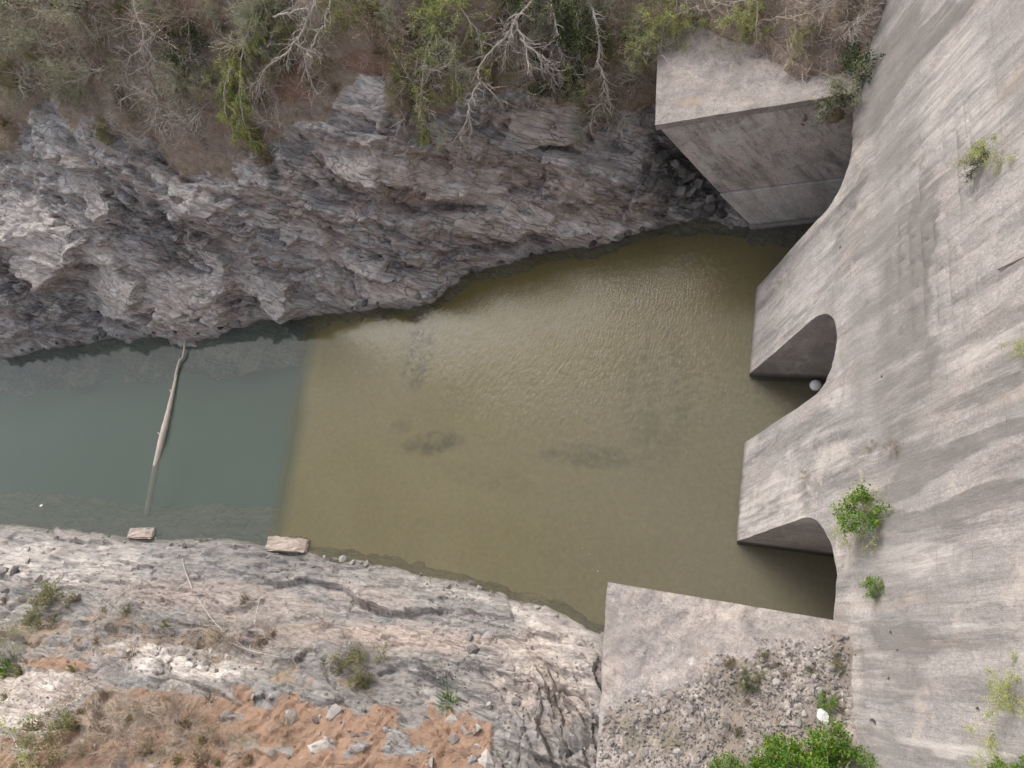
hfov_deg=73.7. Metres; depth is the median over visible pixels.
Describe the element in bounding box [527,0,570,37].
bush
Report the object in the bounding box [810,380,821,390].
float
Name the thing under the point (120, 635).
dry shrub
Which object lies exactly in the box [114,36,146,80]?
dry shrub
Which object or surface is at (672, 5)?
bush
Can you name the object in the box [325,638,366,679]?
dry shrub
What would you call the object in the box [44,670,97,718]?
bush
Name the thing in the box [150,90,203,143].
dry shrub
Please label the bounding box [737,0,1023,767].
dam
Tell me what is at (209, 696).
grass tuft
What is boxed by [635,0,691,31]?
dry shrub
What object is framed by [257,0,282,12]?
bush
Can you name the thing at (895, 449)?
dam plant
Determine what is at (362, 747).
boulder
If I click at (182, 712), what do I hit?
dry shrub
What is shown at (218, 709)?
dry shrub
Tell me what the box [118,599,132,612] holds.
grass tuft
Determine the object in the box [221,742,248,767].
dry shrub
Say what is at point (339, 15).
bush
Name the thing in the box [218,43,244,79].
bush
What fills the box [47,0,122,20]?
bush
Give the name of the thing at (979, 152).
dam plant
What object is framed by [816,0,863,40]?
dry shrub
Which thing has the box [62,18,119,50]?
dry shrub
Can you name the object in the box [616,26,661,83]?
bush
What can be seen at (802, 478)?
dam plant
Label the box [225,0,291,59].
bush
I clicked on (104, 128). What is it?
grass tuft
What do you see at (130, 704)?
dry shrub
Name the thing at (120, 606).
dry shrub
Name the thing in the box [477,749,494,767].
boulder
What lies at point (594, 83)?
dry bush
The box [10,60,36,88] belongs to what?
dry shrub
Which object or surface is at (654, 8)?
dry shrub
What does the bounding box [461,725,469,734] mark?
boulder
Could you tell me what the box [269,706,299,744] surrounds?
bush
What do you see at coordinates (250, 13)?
bush
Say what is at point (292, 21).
bush
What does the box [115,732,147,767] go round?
dry shrub
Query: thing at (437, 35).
bush
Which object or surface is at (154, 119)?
hanging branch
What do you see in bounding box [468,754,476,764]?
boulder
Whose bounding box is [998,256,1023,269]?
steel rod
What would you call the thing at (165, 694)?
dry shrub
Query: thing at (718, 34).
dry shrub
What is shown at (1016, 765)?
dam plant
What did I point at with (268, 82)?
dry shrub
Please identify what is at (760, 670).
stone
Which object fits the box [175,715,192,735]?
grass tuft
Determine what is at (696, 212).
boulder
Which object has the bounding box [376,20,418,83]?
bush
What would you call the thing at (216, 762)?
grass tuft
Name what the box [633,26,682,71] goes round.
dry shrub
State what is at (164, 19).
dry shrub
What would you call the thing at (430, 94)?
bush
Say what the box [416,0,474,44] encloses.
bush
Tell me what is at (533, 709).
stone
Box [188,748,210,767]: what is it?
grass tuft
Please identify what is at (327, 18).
bush
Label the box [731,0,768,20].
bush
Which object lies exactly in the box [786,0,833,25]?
dry shrub
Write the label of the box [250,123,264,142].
grass tuft
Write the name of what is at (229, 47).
bush
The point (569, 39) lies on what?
bush
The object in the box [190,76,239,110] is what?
dry shrub
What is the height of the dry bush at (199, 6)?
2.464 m
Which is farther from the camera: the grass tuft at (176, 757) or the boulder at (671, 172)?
the boulder at (671, 172)
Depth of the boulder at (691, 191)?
59.10 m
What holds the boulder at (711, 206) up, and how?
on the rock bank at (358, 200)
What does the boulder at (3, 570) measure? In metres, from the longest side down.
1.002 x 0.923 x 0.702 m
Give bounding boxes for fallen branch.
[1,30,104,104]
[16,10,140,71]
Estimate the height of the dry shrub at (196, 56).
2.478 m
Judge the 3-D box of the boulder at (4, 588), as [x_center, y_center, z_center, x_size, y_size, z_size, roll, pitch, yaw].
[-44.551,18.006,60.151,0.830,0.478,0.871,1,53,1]
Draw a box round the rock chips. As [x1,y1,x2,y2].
[0,546,601,767]
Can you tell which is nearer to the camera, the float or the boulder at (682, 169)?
the float
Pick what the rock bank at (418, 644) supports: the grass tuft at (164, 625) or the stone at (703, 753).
the grass tuft at (164, 625)
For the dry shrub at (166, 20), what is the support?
on the rock bank at (358, 200)
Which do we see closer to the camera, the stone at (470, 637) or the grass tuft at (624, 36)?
the stone at (470, 637)
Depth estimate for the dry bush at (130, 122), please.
63.54 m
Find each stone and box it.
[312,717,317,723]
[465,633,473,641]
[467,644,478,653]
[475,724,480,731]
[485,701,491,709]
[505,662,514,670]
[512,697,519,706]
[529,705,536,715]
[539,694,546,700]
[603,717,610,722]
[632,715,637,722]
[641,690,647,696]
[642,747,647,755]
[643,710,651,715]
[660,705,665,712]
[660,733,665,741]
[661,722,667,730]
[673,748,682,756]
[683,726,689,731]
[686,704,692,712]
[700,749,705,758]
[701,712,705,720]
[713,658,722,665]
[722,721,729,729]
[755,665,762,673]
[763,688,770,696]
[769,662,775,668]
[772,678,779,686]
[779,720,787,726]
[795,719,801,728]
[801,709,806,717]
[804,661,812,667]
[808,658,815,664]
[817,708,828,723]
[828,666,836,671]
[836,635,843,640]
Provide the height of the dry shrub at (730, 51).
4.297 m
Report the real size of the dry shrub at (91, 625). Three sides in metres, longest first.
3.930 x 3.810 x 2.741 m
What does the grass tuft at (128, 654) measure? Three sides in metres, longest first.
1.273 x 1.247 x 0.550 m
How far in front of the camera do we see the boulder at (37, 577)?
61.87 m
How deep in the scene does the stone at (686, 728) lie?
32.39 m
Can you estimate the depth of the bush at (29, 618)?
56.55 m
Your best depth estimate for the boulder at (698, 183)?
59.71 m
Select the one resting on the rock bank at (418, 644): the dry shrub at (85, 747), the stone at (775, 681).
the dry shrub at (85, 747)
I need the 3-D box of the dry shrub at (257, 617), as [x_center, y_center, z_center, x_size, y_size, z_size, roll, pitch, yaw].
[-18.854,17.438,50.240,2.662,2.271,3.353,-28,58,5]
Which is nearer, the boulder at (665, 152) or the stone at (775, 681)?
the stone at (775, 681)
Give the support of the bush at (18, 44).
on the rock bank at (358, 200)
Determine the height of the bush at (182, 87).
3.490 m
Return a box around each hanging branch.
[119,89,175,162]
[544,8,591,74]
[585,0,620,130]
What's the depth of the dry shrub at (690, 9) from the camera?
49.39 m
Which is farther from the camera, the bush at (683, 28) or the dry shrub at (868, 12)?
the bush at (683, 28)
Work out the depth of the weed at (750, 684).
32.28 m
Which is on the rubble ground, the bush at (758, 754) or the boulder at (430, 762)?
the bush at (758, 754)
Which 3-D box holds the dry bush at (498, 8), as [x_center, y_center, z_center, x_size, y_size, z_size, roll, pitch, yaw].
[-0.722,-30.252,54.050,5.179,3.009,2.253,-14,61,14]
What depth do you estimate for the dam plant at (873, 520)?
32.23 m
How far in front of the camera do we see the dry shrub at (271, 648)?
48.33 m
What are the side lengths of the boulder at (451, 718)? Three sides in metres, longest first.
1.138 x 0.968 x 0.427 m
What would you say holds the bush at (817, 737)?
on the rubble ground
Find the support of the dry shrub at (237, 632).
on the rock bank at (418, 644)
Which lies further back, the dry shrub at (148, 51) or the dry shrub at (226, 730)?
the dry shrub at (148, 51)
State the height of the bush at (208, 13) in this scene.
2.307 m
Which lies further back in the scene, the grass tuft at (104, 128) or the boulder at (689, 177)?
the grass tuft at (104, 128)
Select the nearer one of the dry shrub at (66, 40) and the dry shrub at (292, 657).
the dry shrub at (292, 657)
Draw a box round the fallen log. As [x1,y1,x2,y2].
[144,340,185,517]
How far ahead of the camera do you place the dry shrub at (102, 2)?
60.73 m
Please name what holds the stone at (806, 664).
on the rubble ground
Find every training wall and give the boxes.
[596,582,848,763]
[655,25,857,232]
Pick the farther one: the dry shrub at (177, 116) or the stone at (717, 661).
the dry shrub at (177, 116)
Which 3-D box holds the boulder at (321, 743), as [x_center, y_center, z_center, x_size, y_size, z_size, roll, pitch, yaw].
[-11.804,22.323,41.727,1.624,0.752,1.300,-2,47,1]
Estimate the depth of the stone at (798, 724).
30.82 m
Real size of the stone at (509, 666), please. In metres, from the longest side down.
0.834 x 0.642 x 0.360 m
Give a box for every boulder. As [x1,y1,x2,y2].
[0,566,8,576]
[0,585,9,592]
[9,565,18,575]
[33,573,42,582]
[285,709,296,726]
[307,739,331,753]
[326,703,342,720]
[356,742,366,752]
[392,732,399,742]
[428,757,433,767]
[444,714,457,723]
[447,734,458,744]
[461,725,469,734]
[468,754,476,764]
[473,743,479,748]
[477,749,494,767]
[654,152,666,164]
[659,167,668,174]
[660,150,669,156]
[665,163,672,171]
[665,169,674,175]
[669,159,679,169]
[676,185,686,195]
[678,164,687,174]
[681,173,695,182]
[685,185,697,196]
[690,200,704,208]
[692,205,704,216]
[693,178,703,188]
[700,207,710,216]
[704,201,716,211]
[706,194,715,202]
[716,208,727,218]
[718,200,724,208]
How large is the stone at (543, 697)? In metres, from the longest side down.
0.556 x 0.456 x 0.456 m
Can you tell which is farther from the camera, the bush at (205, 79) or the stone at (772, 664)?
the bush at (205, 79)
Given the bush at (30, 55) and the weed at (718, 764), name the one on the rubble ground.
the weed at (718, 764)
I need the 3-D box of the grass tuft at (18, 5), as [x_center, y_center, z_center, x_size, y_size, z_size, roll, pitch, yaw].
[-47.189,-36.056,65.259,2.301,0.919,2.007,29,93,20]
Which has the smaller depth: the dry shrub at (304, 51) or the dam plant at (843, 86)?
the dam plant at (843, 86)
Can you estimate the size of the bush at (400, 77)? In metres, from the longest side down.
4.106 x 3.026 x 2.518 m
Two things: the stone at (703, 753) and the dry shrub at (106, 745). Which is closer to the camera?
the stone at (703, 753)
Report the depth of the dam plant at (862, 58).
44.17 m
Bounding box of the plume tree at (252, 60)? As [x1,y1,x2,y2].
[244,0,284,74]
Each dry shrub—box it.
[0,1,48,59]
[0,8,44,55]
[1,62,43,102]
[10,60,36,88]
[15,0,85,47]
[23,15,85,84]
[40,21,80,73]
[44,0,95,28]
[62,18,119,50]
[62,730,96,766]
[65,36,126,87]
[67,35,106,66]
[76,700,100,737]
[79,0,127,45]
[79,587,118,634]
[79,693,140,766]
[80,693,117,723]
[82,717,127,767]
[88,594,131,635]
[89,718,134,741]
[95,719,139,767]
[98,688,136,740]
[99,111,134,149]
[100,732,141,764]
[102,91,139,119]
[103,600,141,632]
[111,0,183,53]
[112,610,138,641]
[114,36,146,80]
[114,640,148,675]
[115,74,180,125]
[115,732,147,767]
[116,693,142,722]
[125,689,164,726]
[126,46,157,98]
[127,30,162,73]
[130,725,169,760]
[131,0,216,44]
[131,611,165,640]
[133,704,151,731]
[138,709,165,737]
[140,614,181,648]
[140,720,181,754]
[144,0,180,44]
[144,682,204,733]
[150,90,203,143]
[150,679,181,716]
[153,17,206,83]
[156,105,220,146]
[157,693,197,724]
[158,704,206,748]
[164,605,224,652]
[168,74,219,136]
[169,1,203,28]
[180,32,208,65]
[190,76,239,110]
[190,636,226,659]
[191,696,215,721]
[198,615,244,666]
[200,696,230,729]
[201,712,246,751]
[204,725,220,746]
[205,632,222,657]
[208,1,287,69]
[211,619,245,658]
[218,615,249,649]
[218,632,246,664]
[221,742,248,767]
[229,56,263,92]
[241,50,284,106]
[243,611,265,624]
[245,600,273,645]
[247,65,280,115]
[247,97,299,167]
[250,614,280,640]
[251,626,294,670]
[271,15,322,76]
[279,646,302,669]
[287,2,341,71]
[292,0,318,18]
[304,598,331,630]
[317,633,348,665]
[323,632,358,660]
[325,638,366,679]
[381,1,422,58]
[386,46,436,139]
[391,0,429,43]
[395,41,450,97]
[483,13,541,54]
[507,38,577,80]
[508,48,564,112]
[527,19,593,92]
[578,69,631,146]
[616,27,689,97]
[633,0,668,39]
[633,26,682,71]
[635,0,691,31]
[668,0,747,17]
[686,28,757,72]
[692,16,737,55]
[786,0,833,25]
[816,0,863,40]
[840,0,883,46]
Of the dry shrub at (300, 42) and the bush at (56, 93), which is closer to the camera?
the dry shrub at (300, 42)
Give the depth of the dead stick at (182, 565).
58.30 m
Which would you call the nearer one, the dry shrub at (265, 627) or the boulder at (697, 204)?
the dry shrub at (265, 627)
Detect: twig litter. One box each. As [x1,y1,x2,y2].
[0,0,883,171]
[0,588,361,767]
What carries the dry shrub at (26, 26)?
on the rock bank at (358, 200)
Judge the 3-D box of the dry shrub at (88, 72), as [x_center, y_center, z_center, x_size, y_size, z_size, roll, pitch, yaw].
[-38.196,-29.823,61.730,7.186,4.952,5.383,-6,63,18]
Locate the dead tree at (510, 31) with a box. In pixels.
[454,0,576,87]
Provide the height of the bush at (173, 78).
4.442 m
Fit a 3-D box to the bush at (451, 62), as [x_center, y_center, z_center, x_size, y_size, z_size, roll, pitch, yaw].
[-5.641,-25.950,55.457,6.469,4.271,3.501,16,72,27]
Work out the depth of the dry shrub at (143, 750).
42.42 m
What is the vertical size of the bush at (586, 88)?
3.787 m
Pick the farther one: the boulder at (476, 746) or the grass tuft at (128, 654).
the grass tuft at (128, 654)
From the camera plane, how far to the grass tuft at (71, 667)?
50.26 m
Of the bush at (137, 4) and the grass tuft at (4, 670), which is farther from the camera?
the bush at (137, 4)
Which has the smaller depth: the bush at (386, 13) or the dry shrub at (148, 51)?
the bush at (386, 13)
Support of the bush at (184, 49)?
on the rock bank at (358, 200)
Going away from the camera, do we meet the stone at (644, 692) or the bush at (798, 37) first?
the stone at (644, 692)
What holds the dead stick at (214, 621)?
on the rock bank at (418, 644)
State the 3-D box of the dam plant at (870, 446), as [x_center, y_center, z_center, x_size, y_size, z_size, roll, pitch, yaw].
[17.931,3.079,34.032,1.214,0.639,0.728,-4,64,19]
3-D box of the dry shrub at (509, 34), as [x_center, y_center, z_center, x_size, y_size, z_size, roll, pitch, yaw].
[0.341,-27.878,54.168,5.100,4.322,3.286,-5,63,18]
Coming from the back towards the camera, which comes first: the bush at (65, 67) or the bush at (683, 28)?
the bush at (65, 67)
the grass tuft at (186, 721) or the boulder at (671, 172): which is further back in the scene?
the boulder at (671, 172)
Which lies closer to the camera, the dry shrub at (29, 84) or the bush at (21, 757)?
the bush at (21, 757)
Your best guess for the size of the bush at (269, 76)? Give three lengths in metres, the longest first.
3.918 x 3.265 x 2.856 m
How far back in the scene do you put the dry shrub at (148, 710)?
45.20 m
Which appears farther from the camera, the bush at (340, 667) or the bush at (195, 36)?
the bush at (195, 36)
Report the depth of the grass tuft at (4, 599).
59.60 m
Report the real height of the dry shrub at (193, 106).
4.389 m
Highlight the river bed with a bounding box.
[0,363,302,509]
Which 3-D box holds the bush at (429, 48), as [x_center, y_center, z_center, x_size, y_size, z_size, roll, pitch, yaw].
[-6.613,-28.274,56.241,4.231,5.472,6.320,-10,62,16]
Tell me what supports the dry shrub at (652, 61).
on the rock bank at (358, 200)
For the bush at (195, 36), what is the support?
on the rock bank at (358, 200)
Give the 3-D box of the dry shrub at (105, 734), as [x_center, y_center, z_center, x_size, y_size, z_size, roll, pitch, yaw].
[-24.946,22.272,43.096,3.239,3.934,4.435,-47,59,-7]
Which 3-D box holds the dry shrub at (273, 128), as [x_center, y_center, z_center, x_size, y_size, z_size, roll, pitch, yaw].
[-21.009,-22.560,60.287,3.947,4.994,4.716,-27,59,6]
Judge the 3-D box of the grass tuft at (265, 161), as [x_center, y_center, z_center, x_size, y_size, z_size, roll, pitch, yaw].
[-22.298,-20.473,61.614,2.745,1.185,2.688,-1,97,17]
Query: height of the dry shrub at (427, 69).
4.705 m
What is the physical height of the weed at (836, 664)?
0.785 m
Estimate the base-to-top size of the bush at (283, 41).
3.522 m
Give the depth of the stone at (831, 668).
31.65 m
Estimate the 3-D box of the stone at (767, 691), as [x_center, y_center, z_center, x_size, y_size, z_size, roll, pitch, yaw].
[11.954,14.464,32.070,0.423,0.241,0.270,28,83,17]
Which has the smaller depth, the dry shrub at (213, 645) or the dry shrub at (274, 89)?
the dry shrub at (213, 645)
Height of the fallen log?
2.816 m
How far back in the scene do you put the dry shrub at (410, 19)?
55.33 m
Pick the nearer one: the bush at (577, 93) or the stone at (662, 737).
the stone at (662, 737)
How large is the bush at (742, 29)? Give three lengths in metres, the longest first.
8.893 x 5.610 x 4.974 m
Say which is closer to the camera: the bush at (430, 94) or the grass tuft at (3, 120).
the bush at (430, 94)
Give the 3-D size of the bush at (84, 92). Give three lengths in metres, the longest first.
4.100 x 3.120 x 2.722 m
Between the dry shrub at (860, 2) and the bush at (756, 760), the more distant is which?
the dry shrub at (860, 2)
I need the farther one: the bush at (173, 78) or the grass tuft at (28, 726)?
the bush at (173, 78)
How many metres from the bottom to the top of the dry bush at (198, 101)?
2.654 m
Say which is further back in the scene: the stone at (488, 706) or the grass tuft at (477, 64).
the grass tuft at (477, 64)
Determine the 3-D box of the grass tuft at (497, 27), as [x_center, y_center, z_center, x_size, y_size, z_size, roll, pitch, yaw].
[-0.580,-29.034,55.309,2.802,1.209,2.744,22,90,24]
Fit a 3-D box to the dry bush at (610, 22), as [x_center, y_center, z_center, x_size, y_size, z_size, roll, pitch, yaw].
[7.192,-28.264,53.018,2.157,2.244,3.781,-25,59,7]
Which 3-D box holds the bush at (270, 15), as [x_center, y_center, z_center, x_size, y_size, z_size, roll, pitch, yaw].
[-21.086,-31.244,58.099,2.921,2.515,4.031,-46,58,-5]
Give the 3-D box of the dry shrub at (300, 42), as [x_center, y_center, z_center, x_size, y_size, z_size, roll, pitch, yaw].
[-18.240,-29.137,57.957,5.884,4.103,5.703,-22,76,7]
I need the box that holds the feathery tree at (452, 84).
[408,0,493,151]
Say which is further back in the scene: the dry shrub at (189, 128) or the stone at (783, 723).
the dry shrub at (189, 128)
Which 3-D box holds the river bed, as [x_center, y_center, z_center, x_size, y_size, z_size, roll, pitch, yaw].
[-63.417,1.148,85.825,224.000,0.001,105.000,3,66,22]
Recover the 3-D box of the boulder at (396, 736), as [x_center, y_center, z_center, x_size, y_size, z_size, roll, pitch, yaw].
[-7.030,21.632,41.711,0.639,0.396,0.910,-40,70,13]
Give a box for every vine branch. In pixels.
[713,24,731,50]
[745,0,763,61]
[751,0,837,75]
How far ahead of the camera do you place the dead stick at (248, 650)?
49.09 m
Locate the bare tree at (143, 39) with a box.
[113,0,185,86]
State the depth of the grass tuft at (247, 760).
41.35 m
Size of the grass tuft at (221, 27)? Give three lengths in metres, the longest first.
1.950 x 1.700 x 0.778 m
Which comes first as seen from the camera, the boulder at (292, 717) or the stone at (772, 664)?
the stone at (772, 664)
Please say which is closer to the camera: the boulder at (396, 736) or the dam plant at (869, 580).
the dam plant at (869, 580)
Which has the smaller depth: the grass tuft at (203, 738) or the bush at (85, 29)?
the grass tuft at (203, 738)
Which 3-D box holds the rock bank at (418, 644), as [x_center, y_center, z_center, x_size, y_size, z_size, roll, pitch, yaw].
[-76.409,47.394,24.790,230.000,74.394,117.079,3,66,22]
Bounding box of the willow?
[214,0,268,156]
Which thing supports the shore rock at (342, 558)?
on the rock bank at (418, 644)
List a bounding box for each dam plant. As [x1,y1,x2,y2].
[793,51,872,128]
[798,467,808,483]
[808,37,885,122]
[828,478,892,539]
[829,481,879,557]
[857,573,884,601]
[858,439,877,453]
[879,437,900,454]
[950,133,1018,176]
[957,143,989,183]
[960,717,1013,767]
[978,679,1023,723]
[983,646,1022,716]
[987,754,1023,767]
[995,339,1023,360]
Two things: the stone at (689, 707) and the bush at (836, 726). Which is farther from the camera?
the stone at (689, 707)
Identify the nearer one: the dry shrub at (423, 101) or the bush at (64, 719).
the bush at (64, 719)
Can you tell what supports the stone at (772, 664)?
on the rubble ground
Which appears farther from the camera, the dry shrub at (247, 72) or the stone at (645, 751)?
the dry shrub at (247, 72)
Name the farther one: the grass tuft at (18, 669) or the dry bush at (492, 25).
the dry bush at (492, 25)
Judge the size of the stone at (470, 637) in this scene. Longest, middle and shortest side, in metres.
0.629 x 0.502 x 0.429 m
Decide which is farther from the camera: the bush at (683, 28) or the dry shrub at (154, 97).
the dry shrub at (154, 97)
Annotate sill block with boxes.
[127,527,156,538]
[265,536,310,553]
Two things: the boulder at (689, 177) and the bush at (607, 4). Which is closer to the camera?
the bush at (607, 4)
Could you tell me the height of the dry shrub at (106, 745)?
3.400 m
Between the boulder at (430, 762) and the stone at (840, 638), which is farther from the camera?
the boulder at (430, 762)
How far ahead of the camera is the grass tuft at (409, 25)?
56.38 m
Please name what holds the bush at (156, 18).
on the rock bank at (358, 200)
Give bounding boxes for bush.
[0,0,43,37]
[0,6,68,96]
[0,16,17,73]
[0,52,31,92]
[0,60,17,97]
[0,73,36,115]
[0,611,36,660]
[0,707,44,767]
[7,704,81,767]
[17,570,76,628]
[18,608,46,629]
[19,31,57,74]
[25,0,123,45]
[38,23,86,65]
[40,53,89,107]
[41,66,79,102]
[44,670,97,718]
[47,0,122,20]
[51,36,92,89]
[57,61,96,111]
[71,0,109,15]
[71,18,97,46]
[83,40,126,74]
[84,102,102,134]
[94,111,112,144]
[103,0,124,15]
[104,47,124,84]
[115,104,137,141]
[129,0,155,15]
[138,0,158,17]
[147,47,203,123]
[149,16,210,69]
[150,3,180,41]
[154,11,178,34]
[157,63,197,92]
[159,32,193,82]
[173,708,227,766]
[183,59,256,113]
[183,63,220,106]
[185,74,210,114]
[186,0,215,20]
[186,5,220,39]
[192,0,222,29]
[214,27,252,58]
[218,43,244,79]
[223,0,280,37]
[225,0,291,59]
[230,0,284,46]
[244,0,307,41]
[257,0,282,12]
[257,0,283,34]
[259,49,294,86]
[264,12,323,66]
[269,5,306,35]
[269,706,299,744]
[297,53,329,94]
[313,9,340,39]
[316,0,394,38]
[323,656,349,674]
[331,637,389,690]
[340,0,421,67]
[372,0,407,41]
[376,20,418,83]
[383,61,424,113]
[395,64,456,118]
[401,0,449,66]
[406,2,462,67]
[406,6,450,88]
[411,82,447,152]
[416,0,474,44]
[418,32,479,96]
[422,22,452,50]
[452,37,495,71]
[463,30,499,69]
[475,0,528,28]
[481,6,499,48]
[487,0,509,17]
[491,53,522,85]
[494,0,545,29]
[500,2,534,32]
[513,0,549,43]
[515,41,587,104]
[523,54,552,96]
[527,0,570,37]
[535,7,563,34]
[541,0,596,45]
[543,0,613,63]
[558,43,619,107]
[562,62,603,105]
[563,0,596,36]
[564,0,623,38]
[564,95,626,146]
[566,0,602,28]
[569,73,598,95]
[576,6,620,59]
[579,49,615,104]
[583,68,629,110]
[592,7,621,37]
[613,0,684,64]
[615,0,639,39]
[616,2,675,77]
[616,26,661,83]
[618,6,649,41]
[626,17,679,58]
[632,0,689,52]
[647,8,707,52]
[685,0,755,49]
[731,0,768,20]
[732,0,775,40]
[735,747,770,767]
[745,732,790,767]
[760,730,826,767]
[760,736,817,767]
[786,14,814,58]
[788,721,852,767]
[801,714,853,767]
[837,742,879,767]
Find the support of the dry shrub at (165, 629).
on the rock bank at (418, 644)
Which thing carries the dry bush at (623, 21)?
on the rock bank at (358, 200)
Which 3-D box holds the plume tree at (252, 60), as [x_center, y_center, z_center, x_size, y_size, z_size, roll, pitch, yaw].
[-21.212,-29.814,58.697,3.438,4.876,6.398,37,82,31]
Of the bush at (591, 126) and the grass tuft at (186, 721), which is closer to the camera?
the grass tuft at (186, 721)
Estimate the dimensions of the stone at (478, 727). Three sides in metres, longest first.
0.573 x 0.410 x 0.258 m
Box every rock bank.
[0,0,885,397]
[0,490,604,767]
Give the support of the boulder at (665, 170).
on the rock bank at (358, 200)
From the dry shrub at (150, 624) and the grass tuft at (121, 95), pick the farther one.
the grass tuft at (121, 95)
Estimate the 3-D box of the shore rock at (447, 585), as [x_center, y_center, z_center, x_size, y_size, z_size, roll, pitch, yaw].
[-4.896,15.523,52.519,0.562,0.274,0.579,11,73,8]
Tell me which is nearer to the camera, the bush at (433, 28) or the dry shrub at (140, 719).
the dry shrub at (140, 719)
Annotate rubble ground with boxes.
[596,635,860,767]
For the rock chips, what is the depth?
46.39 m
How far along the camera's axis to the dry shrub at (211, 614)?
51.14 m
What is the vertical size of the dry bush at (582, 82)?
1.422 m
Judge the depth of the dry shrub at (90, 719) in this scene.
44.77 m
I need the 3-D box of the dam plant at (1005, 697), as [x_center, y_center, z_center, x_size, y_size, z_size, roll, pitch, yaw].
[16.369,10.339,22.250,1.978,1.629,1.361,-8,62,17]
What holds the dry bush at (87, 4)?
on the rock bank at (358, 200)
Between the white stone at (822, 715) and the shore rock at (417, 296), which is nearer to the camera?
the white stone at (822, 715)
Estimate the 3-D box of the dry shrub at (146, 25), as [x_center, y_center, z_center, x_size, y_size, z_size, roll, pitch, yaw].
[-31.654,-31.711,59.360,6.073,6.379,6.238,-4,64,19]
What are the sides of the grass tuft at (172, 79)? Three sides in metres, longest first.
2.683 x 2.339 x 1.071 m
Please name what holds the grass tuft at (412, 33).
on the rock bank at (358, 200)
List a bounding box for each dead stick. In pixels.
[179,558,192,588]
[195,598,246,650]
[229,642,289,656]
[245,596,265,652]
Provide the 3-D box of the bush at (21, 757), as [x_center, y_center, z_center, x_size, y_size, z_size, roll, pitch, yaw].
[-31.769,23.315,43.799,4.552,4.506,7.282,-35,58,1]
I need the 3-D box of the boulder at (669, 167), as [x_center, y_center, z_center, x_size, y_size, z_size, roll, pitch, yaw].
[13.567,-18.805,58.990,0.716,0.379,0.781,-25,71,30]
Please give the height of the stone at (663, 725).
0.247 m
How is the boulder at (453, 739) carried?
on the rock bank at (418, 644)
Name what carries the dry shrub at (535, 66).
on the rock bank at (358, 200)
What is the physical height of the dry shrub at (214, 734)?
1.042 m
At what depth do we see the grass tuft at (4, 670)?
52.53 m
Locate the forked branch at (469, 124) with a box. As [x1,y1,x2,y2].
[438,75,511,158]
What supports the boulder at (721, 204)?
on the rock bank at (358, 200)
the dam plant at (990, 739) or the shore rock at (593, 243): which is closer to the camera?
the dam plant at (990, 739)
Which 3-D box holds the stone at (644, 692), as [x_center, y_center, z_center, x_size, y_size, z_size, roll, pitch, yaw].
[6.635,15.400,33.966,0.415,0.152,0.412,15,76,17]
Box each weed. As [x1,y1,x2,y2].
[706,749,741,767]
[733,676,746,693]
[738,668,760,691]
[753,648,769,658]
[753,665,768,683]
[815,687,838,713]
[827,646,844,674]
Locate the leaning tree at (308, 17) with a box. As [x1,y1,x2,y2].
[244,0,336,115]
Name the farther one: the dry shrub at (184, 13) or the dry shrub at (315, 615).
the dry shrub at (184, 13)
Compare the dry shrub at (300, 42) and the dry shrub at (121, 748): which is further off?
the dry shrub at (300, 42)
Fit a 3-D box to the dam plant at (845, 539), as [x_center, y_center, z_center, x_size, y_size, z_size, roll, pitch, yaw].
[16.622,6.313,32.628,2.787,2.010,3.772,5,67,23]
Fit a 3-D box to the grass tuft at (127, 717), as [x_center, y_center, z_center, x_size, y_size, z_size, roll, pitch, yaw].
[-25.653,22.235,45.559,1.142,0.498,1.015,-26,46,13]
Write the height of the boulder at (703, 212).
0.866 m
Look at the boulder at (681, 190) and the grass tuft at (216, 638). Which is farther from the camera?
the boulder at (681, 190)
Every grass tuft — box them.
[0,113,9,133]
[0,595,7,605]
[0,651,15,678]
[0,688,9,706]
[1,653,24,678]
[11,0,26,14]
[18,713,35,739]
[34,715,46,730]
[65,662,79,673]
[67,589,86,605]
[68,718,81,734]
[72,702,89,714]
[90,634,101,645]
[94,120,109,134]
[108,86,129,110]
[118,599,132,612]
[121,648,136,662]
[122,710,132,724]
[132,736,158,756]
[157,617,172,628]
[163,68,181,94]
[168,748,183,766]
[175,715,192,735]
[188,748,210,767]
[193,726,207,744]
[201,692,215,705]
[209,632,223,643]
[211,755,221,765]
[216,18,228,33]
[238,591,248,606]
[242,749,256,766]
[248,87,272,107]
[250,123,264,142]
[251,635,266,649]
[253,142,275,171]
[264,628,277,638]
[327,79,340,95]
[350,0,376,17]
[368,38,387,60]
[399,12,421,38]
[403,20,422,43]
[403,79,429,117]
[436,678,463,717]
[463,29,478,54]
[468,56,488,72]
[475,72,501,95]
[488,18,517,40]
[578,99,593,115]
[617,25,646,47]
[620,77,641,96]
[806,663,817,676]
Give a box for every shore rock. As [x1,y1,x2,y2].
[339,555,346,562]
[360,299,367,306]
[415,293,420,299]
[445,582,450,588]
[589,240,596,247]
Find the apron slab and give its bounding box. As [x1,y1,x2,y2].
[276,231,836,624]
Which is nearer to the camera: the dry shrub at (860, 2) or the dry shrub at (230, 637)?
the dry shrub at (860, 2)
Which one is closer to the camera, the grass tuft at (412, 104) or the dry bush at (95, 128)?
the grass tuft at (412, 104)
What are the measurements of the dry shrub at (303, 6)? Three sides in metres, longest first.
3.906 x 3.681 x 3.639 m
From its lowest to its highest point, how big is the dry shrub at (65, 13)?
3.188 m
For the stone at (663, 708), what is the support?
on the rubble ground

